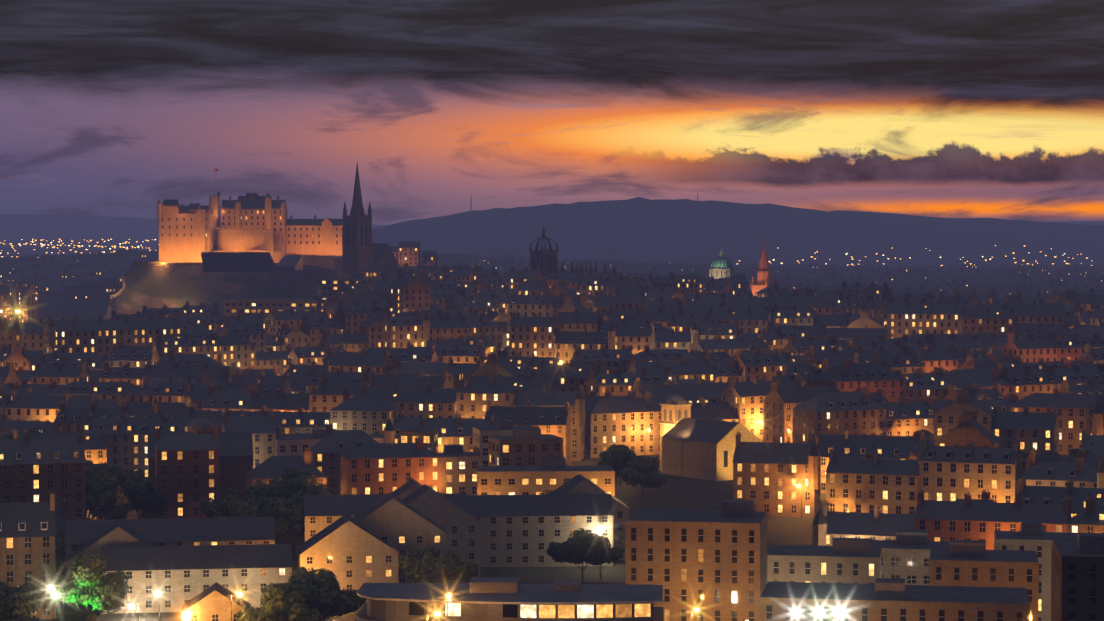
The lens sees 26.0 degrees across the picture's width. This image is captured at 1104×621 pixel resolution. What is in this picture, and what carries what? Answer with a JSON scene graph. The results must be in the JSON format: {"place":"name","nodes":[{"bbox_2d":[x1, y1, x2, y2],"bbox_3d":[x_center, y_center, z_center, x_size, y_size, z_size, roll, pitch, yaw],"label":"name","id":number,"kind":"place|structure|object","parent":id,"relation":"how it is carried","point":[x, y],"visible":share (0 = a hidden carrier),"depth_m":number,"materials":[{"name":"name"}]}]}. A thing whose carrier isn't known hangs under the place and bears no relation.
{"place":"outdoors","nodes":[
{"label":"outdoors","id":0,"kind":"place"},
{"bbox_2d":[0,197,1103,620],"bbox_3d":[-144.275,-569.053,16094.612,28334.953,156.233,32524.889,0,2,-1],"label":"hilly terrain","id":1,"kind":"structure","parent":0,"point":[660,231],"depth_m":5284.06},
{"bbox_2d":[0,489,68,619],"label":"stone houses","id":2,"kind":"structure","parent":1,"relation":"on","point":[29,531],"depth_m":457.61,"materials":[{"name":"stone"}]},
{"bbox_2d":[0,581,97,620],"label":"park trees","id":3,"kind":"object","parent":1,"relation":"on","point":[15,601],"visible":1,"depth_m":388.75,"materials":[{"name":"green plant"}]},
{"bbox_2d":[46,550,128,615],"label":"green tree","id":4,"kind":"object","parent":1,"relation":"on","point":[88,582],"visible":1,"depth_m":443.77,"materials":[{"name":"green plant"}]},
{"bbox_2d":[65,517,291,613],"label":"long building","id":5,"kind":"structure","parent":1,"relation":"on","point":[177,563],"depth_m":470.25,"materials":[{"name":"stone"}]},
{"bbox_2d":[147,413,253,497],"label":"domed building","id":6,"kind":"structure","parent":1,"relation":"on","point":[236,455],"depth_m":648.74,"materials":[{"name":"grey stone"}]},
{"bbox_2d":[180,582,250,620],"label":"gabled house","id":7,"kind":"structure","parent":1,"relation":"on","point":[212,602],"depth_m":431.97,"materials":[{"name":"stone"}]},
{"bbox_2d":[103,261,342,318],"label":"castle rock","id":8,"kind":"object","parent":1,"relation":"on","point":[153,284],"visible":0.44,"depth_m":1817.13,"materials":[{"name":"grey stone"}]},
{"bbox_2d":[201,252,303,277],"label":"esplanade grandstands","id":9,"kind":"object","parent":8,"relation":"on","point":[233,262],"visible":1,"depth_m":1760.37,"materials":[{"name":"paint"}]},
{"bbox_2d":[0,273,508,375],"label":"buildings","id":10,"kind":"structure","parent":1,"relation":"on","point":[401,311],"depth_m":1048.48,"materials":[{"name":"grey stone"}]},
{"bbox_2d":[0,408,563,519],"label":"buildings","id":11,"kind":"structure","parent":1,"relation":"on","point":[36,467],"depth_m":597.64,"materials":[{"name":"brown stone"}]},
{"bbox_2d":[157,169,436,270],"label":"castle","id":12,"kind":"structure","parent":1,"relation":"on","point":[252,222],"depth_m":1859.43,"materials":[{"name":"grey stone"}]},
{"bbox_2d":[0,340,611,479],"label":"buildings","id":13,"kind":"structure","parent":1,"relation":"on","point":[130,398],"depth_m":794.85,"materials":[{"name":"grey stone"}]},
{"bbox_2d":[224,274,394,317],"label":"modern building","id":14,"kind":"structure","parent":1,"relation":"on","point":[330,286],"depth_m":1277.28,"materials":[{"name":"stone"}]},
{"bbox_2d":[342,163,398,276],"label":"church spire","id":15,"kind":"structure","parent":1,"relation":"on","point":[361,251],"depth_m":1688.16,"materials":[{"name":"stone"}]},
{"bbox_2d":[296,484,481,592],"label":"gabled building","id":16,"kind":"structure","parent":1,"relation":"on","point":[354,542],"depth_m":495.57,"materials":[{"name":"stone"}]},
{"bbox_2d":[399,428,437,453],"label":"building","id":17,"kind":"structure","parent":1,"relation":"on","point":[428,435],"depth_m":630.03,"materials":[{"name":"stone"}]},
{"bbox_2d":[357,577,662,620],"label":"flat-roofed building","id":18,"kind":"structure","parent":1,"relation":"on","point":[493,599],"depth_m":340.67,"materials":[{"name":"concrete"}]},
{"bbox_2d":[391,474,628,566],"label":"building","id":19,"kind":"structure","parent":1,"relation":"on","point":[520,530],"depth_m":528.49,"materials":[{"name":"stone"}]},
{"bbox_2d":[0,429,1059,620],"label":"trees","id":20,"kind":"object","parent":1,"relation":"on","point":[306,595],"visible":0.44,"depth_m":543.08,"materials":[{"name":"green plant"}]},
{"bbox_2d":[502,227,582,280],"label":"crown steeple","id":21,"kind":"object","parent":1,"relation":"on","point":[544,259],"visible":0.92,"depth_m":1468.90,"materials":[{"name":"stone"}]},
{"bbox_2d":[477,458,614,496],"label":"cream block","id":22,"kind":"structure","parent":1,"relation":"on","point":[552,474],"depth_m":591.38,"materials":[{"name":"stone"}]},
{"bbox_2d":[0,239,1092,620],"bbox_3d":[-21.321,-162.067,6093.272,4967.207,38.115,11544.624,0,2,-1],"label":"street lights","id":23,"kind":"object","parent":1,"relation":"on","point":[448,593],"visible":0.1,"depth_m":608.33,"materials":[{"name":"paint"}]},
{"bbox_2d":[0,248,1103,299],"bbox_3d":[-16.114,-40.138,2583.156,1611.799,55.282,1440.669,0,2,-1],"label":"buildings","id":24,"kind":"structure","parent":1,"relation":"on","point":[84,276],"depth_m":2563.09,"materials":[{"name":"grey stone"}]},
{"bbox_2d":[0,260,1103,328],"bbox_3d":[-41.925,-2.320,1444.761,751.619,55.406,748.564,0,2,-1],"label":"distant city buildings","id":25,"kind":"structure","parent":1,"relation":"on","point":[1084,309],"depth_m":1371.95,"materials":[{"name":"grey stone"}]},
{"bbox_2d":[561,260,606,276],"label":"pinnacled hall","id":26,"kind":"structure","parent":1,"relation":"on","point":[590,272],"depth_m":1461.91,"materials":[{"name":"stone"}]},
{"bbox_2d":[658,394,761,480],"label":"large gabled hall","id":27,"kind":"structure","parent":1,"relation":"on","point":[703,449],"depth_m":698.06,"materials":[{"name":"stone"}]},
{"bbox_2d":[685,245,756,289],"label":"domed building","id":28,"kind":"structure","parent":1,"relation":"on","point":[721,269],"depth_m":1637.29,"materials":[{"name":"stone"}]},
{"bbox_2d":[373,347,1095,457],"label":"garden trees","id":29,"kind":"object","parent":1,"relation":"on","point":[1074,451],"depth_m":718.92,"materials":[{"name":"green plant"}]},
{"bbox_2d":[750,243,775,295],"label":"church steeple","id":30,"kind":"object","parent":1,"relation":"on","point":[763,271],"visible":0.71,"depth_m":1371.67,"materials":[{"name":"orange stone"}]},
{"bbox_2d":[507,273,1103,363],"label":"buildings","id":31,"kind":"structure","parent":1,"relation":"on","point":[562,319],"depth_m":1063.31,"materials":[{"name":"grey stone"}]},
{"bbox_2d":[790,360,821,385],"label":"tall dark trees","id":32,"kind":"object","parent":1,"relation":"on","point":[817,372],"depth_m":814.37,"materials":[{"name":"green plant"}]},
{"bbox_2d":[572,326,1103,457],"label":"buildings","id":33,"kind":"structure","parent":1,"relation":"on","point":[904,385],"depth_m":807.96,"materials":[{"name":"grey stone"}]},
{"bbox_2d":[625,500,1076,620],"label":"apartment buildings","id":34,"kind":"structure","parent":1,"relation":"on","point":[727,562],"depth_m":389.53,"materials":[{"name":"stone"}]},
{"bbox_2d":[733,385,1103,549],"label":"buildings","id":35,"kind":"structure","parent":1,"relation":"on","point":[963,475],"depth_m":560.11,"materials":[{"name":"grey stone"}]},
{"bbox_2d":[1051,533,1103,620],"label":"building","id":36,"kind":"structure","parent":1,"relation":"on","point":[1077,579],"depth_m":325.08,"materials":[{"name":"stone"}]},
{"bbox_2d":[0,0,1103,224],"label":"sky","id":37,"kind":"structure","parent":0,"point":[109,108],"materials":[{"name":"purple"}]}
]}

